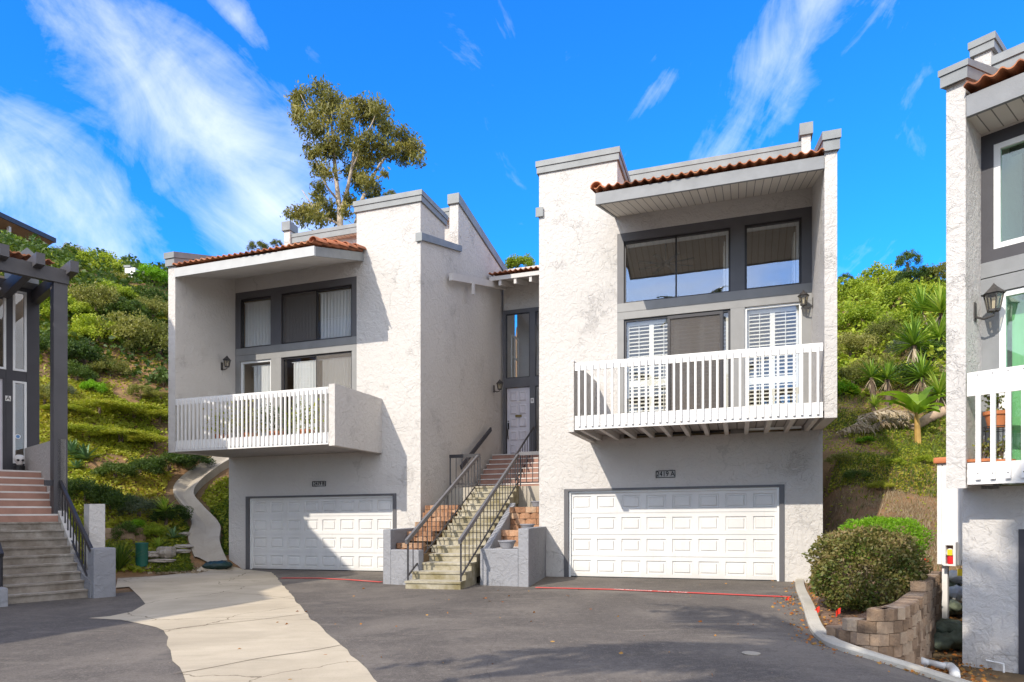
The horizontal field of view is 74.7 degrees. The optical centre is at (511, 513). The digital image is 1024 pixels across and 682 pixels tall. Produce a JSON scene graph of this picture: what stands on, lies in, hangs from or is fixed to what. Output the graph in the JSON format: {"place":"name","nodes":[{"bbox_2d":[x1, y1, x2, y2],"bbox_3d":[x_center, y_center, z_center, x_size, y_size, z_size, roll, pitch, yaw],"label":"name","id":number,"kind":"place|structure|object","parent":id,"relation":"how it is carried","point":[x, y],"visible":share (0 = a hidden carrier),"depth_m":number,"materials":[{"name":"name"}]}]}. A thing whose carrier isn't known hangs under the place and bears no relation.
{"place":"outdoors","nodes":[
{"label":"outdoors","id":0,"kind":"place"},
{"bbox_2d":[173,456,228,561],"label":"path","id":1,"kind":"structure","parent":0,"point":[204,537],"depth_m":21.74,"materials":[{"name":"grey concrete"}]},
{"bbox_2d":[94,566,376,681],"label":"pavement","id":2,"kind":"structure","parent":0,"point":[195,647],"depth_m":9.32,"materials":[{"name":"concrete"}]},
{"bbox_2d":[0,569,940,681],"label":"road","id":3,"kind":"structure","parent":0,"point":[590,633],"depth_m":8.77,"materials":[{"name":"grey asphalt"}]},
{"bbox_2d":[0,251,1023,681],"bbox_3d":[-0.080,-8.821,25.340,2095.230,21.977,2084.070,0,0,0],"label":"ground","id":4,"kind":"structure","parent":0,"point":[838,497],"depth_m":20.12,"materials":[{"name":"soil"}]},
{"bbox_2d":[0,212,55,244],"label":"hilltop house","id":5,"kind":"structure","parent":4,"relation":"on","point":[15,226],"depth_m":52.48,"materials":[{"name":"brown wood"}]},
{"bbox_2d":[0,243,78,513],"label":"townhouse","id":6,"kind":"structure","parent":4,"relation":"on","point":[24,294],"depth_m":16.31,"materials":[{"name":"wood"}]},
{"bbox_2d":[13,291,26,371],"bbox_3d":[-12.163,-4.491,16.563,0.080,1.975,0.281,0,0,42],"label":"window","id":7,"kind":"structure","parent":6,"relation":"in","point":[24,294],"depth_m":16.61,"materials":[{"name":"white plastic"}]},
{"bbox_2d":[13,381,26,463],"bbox_3d":[-12.163,-2.239,16.563,0.080,2.026,0.281,0,0,42],"label":"window","id":8,"kind":"structure","parent":6,"relation":"in","point":[17,382],"depth_m":16.61,"materials":[{"name":"white plastic"}]},
{"bbox_2d":[0,439,115,606],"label":"staircase","id":9,"kind":"structure","parent":4,"relation":"on","point":[41,562],"depth_m":13.80,"materials":[{"name":"concrete"}]},
{"bbox_2d":[59,480,92,575],"bbox_3d":[-9.142,0.406,14.037,2.265,2.298,0.060,0,0,42],"label":"stair railing","id":10,"kind":"object","parent":9,"relation":"on","point":[79,524],"visible":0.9,"depth_m":13.97,"materials":[{"name":"metal"}]},
{"bbox_2d":[39,294,97,320],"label":"shrub","id":11,"kind":"object","parent":4,"relation":"on","point":[76,306],"visible":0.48,"depth_m":29.52,"materials":[{"name":"green plant"}]},
{"bbox_2d":[48,336,112,365],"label":"shrub","id":12,"kind":"object","parent":4,"relation":"on","point":[85,349],"visible":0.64,"depth_m":26.87,"materials":[{"name":"green plant"}]},
{"bbox_2d":[0,229,167,395],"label":"undergrowth","id":13,"kind":"object","parent":4,"relation":"on","point":[62,256],"visible":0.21,"depth_m":34.32,"materials":[{"name":"green plant"}]},
{"bbox_2d":[68,359,99,380],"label":"shrub","id":14,"kind":"object","parent":4,"relation":"on","point":[76,368],"visible":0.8,"depth_m":25.81,"materials":[{"name":"green plant"}]},
{"bbox_2d":[68,475,109,501],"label":"shrub","id":15,"kind":"object","parent":4,"relation":"on","point":[84,485],"visible":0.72,"depth_m":20.12,"materials":[{"name":"green plant"}]},
{"bbox_2d":[68,313,122,342],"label":"shrub","id":16,"kind":"object","parent":4,"relation":"on","point":[81,326],"visible":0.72,"depth_m":28.41,"materials":[{"name":"green plant"}]},
{"bbox_2d":[74,246,125,274],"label":"shrub","id":17,"kind":"object","parent":4,"relation":"on","point":[83,255],"visible":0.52,"depth_m":37.45,"materials":[{"name":"green plant"}]},
{"bbox_2d":[68,281,134,314],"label":"shrub","id":18,"kind":"object","parent":4,"relation":"on","point":[101,295],"visible":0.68,"depth_m":30.45,"materials":[{"name":"green plant"}]},
{"bbox_2d":[68,398,135,415],"bbox_3d":[-15.086,-3.768,24.489,2.275,0.808,2.346,0,0,0],"label":"groundcover mound","id":19,"kind":"object","parent":4,"relation":"on","point":[97,402],"visible":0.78,"depth_m":23.98,"materials":[{"name":"green plant"}]},
{"bbox_2d":[84,355,132,376],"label":"shrub","id":20,"kind":"object","parent":4,"relation":"on","point":[122,367],"visible":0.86,"depth_m":27.04,"materials":[{"name":"green plant"}]},
{"bbox_2d":[81,482,138,512],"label":"shrub","id":21,"kind":"object","parent":4,"relation":"on","point":[116,497],"visible":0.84,"depth_m":20.17,"materials":[{"name":"green plant"}]},
{"bbox_2d":[88,460,139,479],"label":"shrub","id":22,"kind":"object","parent":4,"relation":"on","point":[107,466],"visible":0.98,"depth_m":21.45,"materials":[{"name":"green plant"}]},
{"bbox_2d":[0,261,228,572],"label":"ground cover","id":23,"kind":"object","parent":4,"relation":"on","point":[117,449],"visible":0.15,"depth_m":22.98,"materials":[{"name":"green plant"}]},
{"bbox_2d":[83,534,145,570],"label":"grass clump","id":24,"kind":"object","parent":4,"relation":"on","point":[121,563],"visible":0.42,"depth_m":18.55,"materials":[{"name":"green plant"}]},
{"bbox_2d":[93,278,140,303],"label":"shrub","id":25,"kind":"object","parent":4,"relation":"on","point":[127,292],"visible":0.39,"depth_m":32.60,"materials":[{"name":"green plant"}]},
{"bbox_2d":[82,426,157,442],"bbox_3d":[-13.748,-2.639,23.660,2.342,0.847,2.370,0,0,0],"label":"groundcover mound","id":26,"kind":"object","parent":4,"relation":"on","point":[117,430],"visible":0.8,"depth_m":23.06,"materials":[{"name":"green plant"}]},
{"bbox_2d":[94,295,153,319],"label":"shrub","id":27,"kind":"object","parent":4,"relation":"on","point":[128,307],"visible":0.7,"depth_m":30.95,"materials":[{"name":"green plant"}]},
{"bbox_2d":[105,528,145,543],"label":"wall","id":28,"kind":"structure","parent":4,"relation":"on","point":[129,535],"depth_m":19.66,"materials":[{"name":"grey stone"}]},
{"bbox_2d":[93,309,166,347],"bbox_3d":[-16.873,-8.046,29.670,3.169,1.901,3.273,0,0,0],"label":"shrub","id":29,"kind":"object","parent":4,"relation":"on","point":[126,324],"visible":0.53,"depth_m":28.81,"materials":[{"name":"green plant"}]},
{"bbox_2d":[110,456,164,475],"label":"hedge","id":30,"kind":"object","parent":4,"relation":"on","point":[154,468],"visible":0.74,"depth_m":22.07,"materials":[{"name":"green plant"}]},
{"bbox_2d":[116,492,159,517],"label":"shrub","id":31,"kind":"object","parent":4,"relation":"on","point":[146,504],"visible":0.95,"depth_m":20.43,"materials":[{"name":"green plant"}]},
{"bbox_2d":[135,542,148,566],"bbox_3d":[-10.541,1.174,19.100,0.346,0.672,0.346,0,0,0],"label":"utility tube","id":32,"kind":"object","parent":4,"relation":"on","point":[141,560],"visible":0.98,"depth_m":18.97,"materials":[{"name":"green plastic"}]},
{"bbox_2d":[120,320,167,359],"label":"shrub","id":33,"kind":"object","parent":4,"relation":"on","point":[146,336],"visible":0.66,"depth_m":28.90,"materials":[{"name":"green plant"}]},
{"bbox_2d":[133,293,167,318],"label":"shrub","id":34,"kind":"object","parent":4,"relation":"on","point":[153,306],"visible":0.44,"depth_m":32.64,"materials":[{"name":"green plant"}]},
{"bbox_2d":[135,263,167,285],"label":"shrub","id":35,"kind":"object","parent":4,"relation":"on","point":[154,272],"visible":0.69,"depth_m":36.54,"materials":[{"name":"green plant"}]},
{"bbox_2d":[147,503,192,521],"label":"shrub","id":36,"kind":"object","parent":4,"relation":"on","point":[170,514],"visible":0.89,"depth_m":20.79,"materials":[{"name":"green plant"}]},
{"bbox_2d":[143,451,197,470],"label":"hedge","id":37,"kind":"object","parent":4,"relation":"on","point":[165,459],"visible":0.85,"depth_m":22.98,"materials":[{"name":"green plant"}]},
{"bbox_2d":[150,497,228,571],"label":"grass","id":38,"kind":"structure","parent":4,"relation":"on","point":[188,568],"depth_m":20.31,"materials":[{"name":"green plant"}]},
{"bbox_2d":[164,189,514,571],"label":"townhouse","id":39,"kind":"structure","parent":4,"relation":"on","point":[416,405],"depth_m":19.21,"materials":[{"name":"white paint"}]},
{"bbox_2d":[244,300,270,346],"bbox_3d":[-7.676,-5.754,20.360,1.120,1.379,0.054,0,0,19],"label":"curtain","id":40,"kind":"object","parent":39,"relation":"hanging from","point":[257,323],"visible":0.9,"depth_m":20.37,"materials":[{"name":"white fabric"}]},
{"bbox_2d":[252,364,269,435],"bbox_3d":[-7.534,-3.150,20.313,0.820,2.686,0.054,0,0,19],"label":"curtain","id":41,"kind":"object","parent":39,"relation":"hanging from","point":[261,378],"visible":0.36,"depth_m":20.33,"materials":[{"name":"white fabric"}]},
{"bbox_2d":[292,360,319,433],"bbox_3d":[-6.103,-3.165,19.830,0.960,2.688,0.051,0,0,19],"label":"curtain","id":42,"kind":"object","parent":39,"relation":"hanging from","point":[304,374],"visible":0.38,"depth_m":19.84,"materials":[{"name":"white fabric"}]},
{"bbox_2d":[282,285,351,343],"bbox_3d":[-5.682,-5.775,19.593,2.410,1.534,0.080,0,0,19],"label":"window","id":43,"kind":"structure","parent":39,"relation":"in","point":[346,286],"depth_m":19.56,"materials":[{"name":"grey metal"}]},
{"bbox_2d":[282,351,351,432],"bbox_3d":[-5.682,-3.210,19.593,2.410,2.864,0.080,0,0,19],"label":"sliding door","id":44,"kind":"structure","parent":39,"relation":"in","point":[317,356],"depth_m":19.62,"materials":[{"name":"grey metal"}]},
{"bbox_2d":[253,497,391,570],"bbox_3d":[-5.590,0.609,19.599,4.840,2.167,0.050,0,0,19],"label":"garage door","id":45,"kind":"structure","parent":39,"relation":"in","point":[324,533],"depth_m":19.57,"materials":[{"name":"white metal"}]},
{"bbox_2d":[319,289,350,338],"bbox_3d":[-5.104,-5.780,19.493,1.210,1.380,0.054,0,0,19],"label":"curtain","id":46,"kind":"object","parent":39,"relation":"hanging from","point":[335,310],"visible":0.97,"depth_m":19.50,"materials":[{"name":"white fabric"}]},
{"bbox_2d":[321,357,350,432],"bbox_3d":[-5.070,-3.175,19.482,1.140,2.689,0.052,0,0,19],"label":"curtain","id":47,"kind":"object","parent":39,"relation":"hanging from","point":[336,371],"visible":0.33,"depth_m":19.52,"materials":[{"name":"white fabric"}]},
{"bbox_2d":[280,72,426,229],"bbox_3d":[-8.685,-15.864,35.819,8.782,16.321,5.345,0,0,0],"label":"eucalyptus tree","id":48,"kind":"object","parent":4,"relation":"on","point":[404,150],"visible":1,"depth_m":35.40,"materials":[{"name":"green plant"}]},
{"bbox_2d":[383,528,434,584],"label":"planter wall","id":49,"kind":"structure","parent":4,"relation":"on","point":[394,566],"depth_m":15.33,"materials":[{"name":"grey paint"}]},
{"bbox_2d":[396,505,461,552],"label":"terraced wall","id":50,"kind":"structure","parent":49,"relation":"on","point":[427,509],"depth_m":16.94,"materials":[{"name":"brick"}]},
{"bbox_2d":[404,454,538,589],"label":"staircase","id":51,"kind":"structure","parent":4,"relation":"on","point":[441,568],"depth_m":17.01,"materials":[{"name":"concrete"}]},
{"bbox_2d":[405,455,478,580],"bbox_3d":[-1.635,-0.124,16.960,0.055,3.150,5.345,0,0,14],"label":"stair railing","id":52,"kind":"object","parent":51,"relation":"on","point":[417,528],"visible":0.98,"depth_m":16.44,"materials":[{"name":"metal"}]},
{"bbox_2d":[458,454,518,580],"bbox_3d":[-0.470,-0.136,16.672,0.055,3.150,5.345,0,0,14],"label":"stair railing","id":53,"kind":"object","parent":51,"relation":"on","point":[466,531],"visible":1,"depth_m":16.15,"materials":[{"name":"metal"}]},
{"bbox_2d":[449,265,538,453],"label":"entrance house","id":54,"kind":"structure","parent":4,"relation":"on","point":[519,287],"depth_m":24.48,"materials":[{"name":"white paint"}]},
{"bbox_2d":[507,387,529,453],"bbox_3d":[0.221,-3.329,24.505,0.870,2.529,0.177,0,0,19],"label":"door","id":55,"kind":"structure","parent":54,"relation":"in","point":[518,399],"depth_m":24.55,"materials":[{"name":"white paint"}]},
{"bbox_2d":[480,503,545,586],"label":"planter wall","id":56,"kind":"structure","parent":4,"relation":"on","point":[523,564],"depth_m":14.85,"materials":[{"name":"grey paint"}]},
{"bbox_2d":[501,507,538,546],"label":"terraced wall","id":57,"kind":"structure","parent":56,"relation":"on","point":[523,515],"depth_m":17.34,"materials":[{"name":"brown brick"}]},
{"bbox_2d":[505,253,535,268],"bbox_3d":[0.466,-11.767,38.019,2.051,5.966,1.952,0,0,0],"label":"pine tree","id":58,"kind":"object","parent":4,"relation":"on","point":[511,262],"visible":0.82,"depth_m":37.54,"materials":[{"name":"green plant"}]},
{"bbox_2d":[238,580,1002,681],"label":"fallen leaves","id":59,"kind":"object","parent":4,"relation":"on","point":[913,671],"visible":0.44,"depth_m":9.42,"materials":[{"name":"brown plant"}]},
{"bbox_2d":[535,121,840,582],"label":"townhouse","id":60,"kind":"structure","parent":4,"relation":"on","point":[709,376],"depth_m":15.86,"materials":[{"name":"white paint"}]},
{"bbox_2d":[638,239,694,274],"bbox_3d":[4.005,-6.977,17.473,1.428,1.100,1.428,0,0,11],"label":"ceiling fan","id":61,"kind":"object","parent":60,"relation":"hanging from","point":[662,264],"visible":0.94,"depth_m":17.43,"materials":[{"name":"black paint"}]},
{"bbox_2d":[571,489,776,579],"bbox_3d":[3.774,0.511,16.100,4.860,2.168,0.050,0,0,19],"label":"garage door","id":62,"kind":"structure","parent":60,"relation":"in","point":[708,534],"depth_m":16.03,"materials":[{"name":"white metal"}]},
{"bbox_2d":[624,227,729,302],"bbox_3d":[3.919,-5.875,16.014,2.470,1.534,0.080,0,0,19],"label":"window","id":63,"kind":"structure","parent":60,"relation":"in","point":[723,229],"depth_m":15.99,"materials":[{"name":"grey metal"}]},
{"bbox_2d":[624,309,729,436],"bbox_3d":[3.919,-3.310,16.014,2.470,2.864,0.080,0,0,19],"label":"sliding door","id":64,"kind":"structure","parent":60,"relation":"in","point":[728,310],"depth_m":15.92,"materials":[{"name":"grey metal"}]},
{"bbox_2d":[745,217,801,289],"bbox_3d":[5.956,-5.896,15.326,1.210,1.522,0.080,0,0,19],"label":"window","id":65,"kind":"structure","parent":60,"relation":"in","point":[799,220],"depth_m":15.24,"materials":[{"name":"grey metal"}]},
{"bbox_2d":[745,302,801,430],"bbox_3d":[5.956,-3.331,15.326,1.210,2.852,0.080,0,0,19],"label":"window","id":66,"kind":"structure","parent":60,"relation":"in","point":[797,303],"depth_m":15.24,"materials":[{"name":"white plastic"}]},
{"bbox_2d":[837,363,868,384],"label":"shrub","id":67,"kind":"object","parent":4,"relation":"on","point":[850,371],"visible":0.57,"depth_m":24.89,"materials":[{"name":"green plant"}]},
{"bbox_2d":[837,276,875,302],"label":"shrub","id":68,"kind":"object","parent":4,"relation":"on","point":[854,285],"visible":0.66,"depth_m":38.31,"materials":[{"name":"green plant"}]},
{"bbox_2d":[808,563,909,627],"bbox_3d":[6.253,1.394,11.584,2.012,0.687,7.732,0,0,23],"label":"soil bed","id":69,"kind":"object","parent":4,"relation":"on","point":[848,613],"visible":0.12,"depth_m":10.57,"materials":[{"name":"brown soil"}]},
{"bbox_2d":[801,524,934,611],"bbox_3d":[5.620,0.907,10.704,1.796,1.480,1.734,0,0,0],"label":"hedge bush","id":70,"kind":"object","parent":69,"relation":"on","point":[822,579],"visible":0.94,"depth_m":10.28,"materials":[{"name":"green plant"}]},
{"bbox_2d":[838,515,936,563],"bbox_3d":[6.936,0.515,12.589,1.682,0.972,1.279,0,0,0],"label":"lime bush","id":71,"kind":"object","parent":69,"relation":"on","point":[917,531],"visible":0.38,"depth_m":12.34,"materials":[{"name":"green plant"}]},
{"bbox_2d":[837,301,882,330],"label":"shrub","id":72,"kind":"object","parent":4,"relation":"on","point":[859,313],"visible":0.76,"depth_m":32.06,"materials":[{"name":"green plant"}]},
{"bbox_2d":[837,330,884,357],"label":"shrub","id":73,"kind":"object","parent":4,"relation":"on","point":[849,341],"visible":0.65,"depth_m":27.83,"materials":[{"name":"green plant"}]},
{"bbox_2d":[851,357,888,405],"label":"yucca","id":74,"kind":"object","parent":4,"relation":"on","point":[872,369],"visible":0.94,"depth_m":23.14,"materials":[{"name":"green plant"}]},
{"bbox_2d":[848,350,902,372],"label":"shrub","id":75,"kind":"object","parent":4,"relation":"on","point":[857,361],"visible":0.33,"depth_m":25.43,"materials":[{"name":"green plant"}]},
{"bbox_2d":[855,261,901,288],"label":"shrub","id":76,"kind":"object","parent":4,"relation":"on","point":[880,276],"visible":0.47,"depth_m":68.77,"materials":[{"name":"green plant"}]},
{"bbox_2d":[856,314,906,343],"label":"shrub","id":77,"kind":"object","parent":4,"relation":"on","point":[888,326],"visible":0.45,"depth_m":28.27,"materials":[{"name":"green plant"}]},
{"bbox_2d":[795,578,970,681],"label":"kerb","id":78,"kind":"structure","parent":4,"relation":"on","point":[816,627],"depth_m":7.87,"materials":[{"name":"concrete"}]},
{"bbox_2d":[804,464,961,589],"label":"dry grass","id":79,"kind":"structure","parent":4,"relation":"on","point":[911,508],"depth_m":16.60,"materials":[{"name":"brown plant"}]},
{"bbox_2d":[826,571,941,664],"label":"retaining wall","id":80,"kind":"structure","parent":4,"relation":"on","point":[903,627],"depth_m":8.39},
{"bbox_2d":[858,406,913,423],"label":"dry frond","id":81,"kind":"object","parent":4,"relation":"on","point":[900,413],"visible":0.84,"depth_m":21.51,"materials":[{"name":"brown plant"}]},
{"bbox_2d":[868,357,908,407],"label":"yucca","id":82,"kind":"object","parent":4,"relation":"on","point":[887,374],"visible":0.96,"depth_m":22.93,"materials":[{"name":"green plant"}]},
{"bbox_2d":[837,275,945,398],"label":"undergrowth","id":83,"kind":"object","parent":4,"relation":"on","point":[858,303],"visible":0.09,"depth_m":30.65,"materials":[{"name":"green plant"}]},
{"bbox_2d":[823,308,961,569],"bbox_3d":[15.101,-4.699,23.497,17.895,12.193,21.101,0,0,0],"label":"ground cover","id":84,"kind":"object","parent":4,"relation":"on","point":[885,444],"visible":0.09,"depth_m":19.73,"materials":[{"name":"green plant"}]},
{"bbox_2d":[870,307,927,332],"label":"shrub","id":85,"kind":"object","parent":4,"relation":"on","point":[901,317],"visible":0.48,"depth_m":30.07,"materials":[{"name":"green plant"}]},
{"bbox_2d":[874,278,927,309],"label":"shrub","id":86,"kind":"object","parent":4,"relation":"on","point":[897,289],"visible":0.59,"depth_m":34.53,"materials":[{"name":"green plant"}]},
{"bbox_2d":[875,361,928,390],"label":"shrub","id":87,"kind":"object","parent":4,"relation":"on","point":[906,374],"visible":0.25,"depth_m":23.86,"materials":[{"name":"green plant"}]},
{"bbox_2d":[893,249,922,271],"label":"tree","id":88,"kind":"object","parent":4,"relation":"on","point":[902,260],"visible":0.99,"depth_m":41.72,"materials":[{"name":"green plant"}]},
{"bbox_2d":[876,386,945,444],"bbox_3d":[11.993,-2.950,20.218,2.011,1.882,1.782,0,0,0],"label":"banana plant","id":89,"kind":"object","parent":4,"relation":"on","point":[916,404],"visible":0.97,"depth_m":20.05,"materials":[{"name":"green plant"}]},
{"bbox_2d":[888,265,935,284],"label":"shrub","id":90,"kind":"object","parent":4,"relation":"on","point":[915,272],"visible":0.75,"depth_m":39.56,"materials":[{"name":"green plant"}]},
{"bbox_2d":[881,311,945,364],"bbox_3d":[15.055,-6.404,25.086,2.387,2.455,2.279,0,0,36],"label":"yucca","id":91,"kind":"object","parent":4,"relation":"on","point":[912,336],"visible":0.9,"depth_m":25.12,"materials":[{"name":"green plant"}]},
{"bbox_2d":[894,277,936,334],"bbox_3d":[18.516,-9.187,30.071,2.362,2.689,2.552,0,0,-43],"label":"yucca","id":92,"kind":"object","parent":4,"relation":"on","point":[920,297],"visible":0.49,"depth_m":29.97,"materials":[{"name":"green plant"}]},
{"bbox_2d":[895,346,945,394],"bbox_3d":[14.205,-4.778,23.079,1.727,1.918,1.865,0,0,-43],"label":"yucca","id":93,"kind":"object","parent":4,"relation":"on","point":[921,368],"visible":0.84,"depth_m":23.00,"materials":[{"name":"green plant"}]},
{"bbox_2d":[906,279,945,330],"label":"yucca","id":94,"kind":"object","parent":4,"relation":"on","point":[939,303],"visible":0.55,"depth_m":28.27,"materials":[{"name":"green plant"}]},
{"bbox_2d":[911,367,945,408],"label":"yucca","id":95,"kind":"object","parent":4,"relation":"on","point":[938,388],"visible":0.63,"depth_m":21.11,"materials":[{"name":"green plant"}]},
{"bbox_2d":[920,311,945,362],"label":"yucca","id":96,"kind":"object","parent":4,"relation":"on","point":[942,333],"visible":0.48,"depth_m":26.05,"materials":[{"name":"green plant"}]},
{"bbox_2d":[921,657,960,677],"bbox_3d":[5.844,2.048,9.441,0.416,0.188,2.196,0,0,8],"label":"drain pipe","id":97,"kind":"object","parent":4,"relation":"on","point":[952,668],"visible":0.63,"depth_m":9.07,"materials":[{"name":"white plastic"}]},
{"bbox_2d":[934,632,955,650],"bbox_3d":[6.717,1.996,10.500,0.600,0.314,0.444,-8,0,-28],"label":"sandbag","id":98,"kind":"object","parent":4,"relation":"on","point":[944,641],"visible":0.56,"depth_m":10.29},
{"bbox_2d":[933,457,961,618],"bbox_3d":[7.561,0.748,11.070,0.930,3.354,0.807,0,0,-41],"label":"meter cabinet","id":99,"kind":"object","parent":4,"relation":"on","point":[949,515],"visible":0.28,"depth_m":11.00,"materials":[{"name":"white paint"}]},
{"bbox_2d":[943,542,957,565],"bbox_3d":[7.106,0.659,10.881,0.134,0.386,0.177,0,0,-41],"label":"canister box","id":100,"kind":"object","parent":99,"relation":"attached to","point":[950,553],"visible":1,"depth_m":10.85,"materials":[{"name":"white paint"}]},
{"bbox_2d":[938,31,1023,674],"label":"townhouse","id":101,"kind":"structure","parent":4,"relation":"on","point":[983,85],"depth_m":9.10,"materials":[{"name":"white paint"}]},
{"bbox_2d":[974,283,1006,321],"bbox_3d":[6.434,-2.855,9.031,0.248,0.476,0.374,0,0,-41],"label":"wall lamp","id":102,"kind":"object","parent":101,"relation":"attached to","point":[994,290],"visible":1,"depth_m":8.99,"materials":[{"name":"metal"}]},
{"bbox_2d":[983,425,1005,457],"bbox_3d":[6.410,-0.867,8.876,0.291,0.568,0.292,0,0,0],"label":"plant stand","id":103,"kind":"object","parent":101,"relation":"on","point":[1002,431],"visible":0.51,"depth_m":8.85,"materials":[{"name":"metal"}]},
{"bbox_2d":[981,393,1005,427],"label":"potted plant","id":104,"kind":"object","parent":103,"relation":"on","point":[1000,417],"visible":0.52,"depth_m":8.79,"materials":[{"name":"brown plant"}]},
{"bbox_2d":[994,134,1023,248],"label":"window","id":105,"kind":"structure","parent":101,"relation":"in","point":[998,148],"depth_m":9.21,"materials":[{"name":"white plastic"}]},
{"bbox_2d":[999,287,1023,458],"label":"sliding door","id":106,"kind":"structure","parent":101,"relation":"in","point":[1003,312],"depth_m":9.16,"materials":[{"name":"white plastic"}]},
{"bbox_2d":[1008,300,1023,459],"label":"glass pane","id":107,"kind":"object","parent":101,"relation":"hanging from","point":[1017,333],"visible":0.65,"depth_m":9.29,"materials":[{"name":"green glass"}]},
{"bbox_2d":[0,0,1023,333],"label":"sky","id":108,"kind":"structure","parent":0,"point":[146,129],"materials":[{"name":"blue"}]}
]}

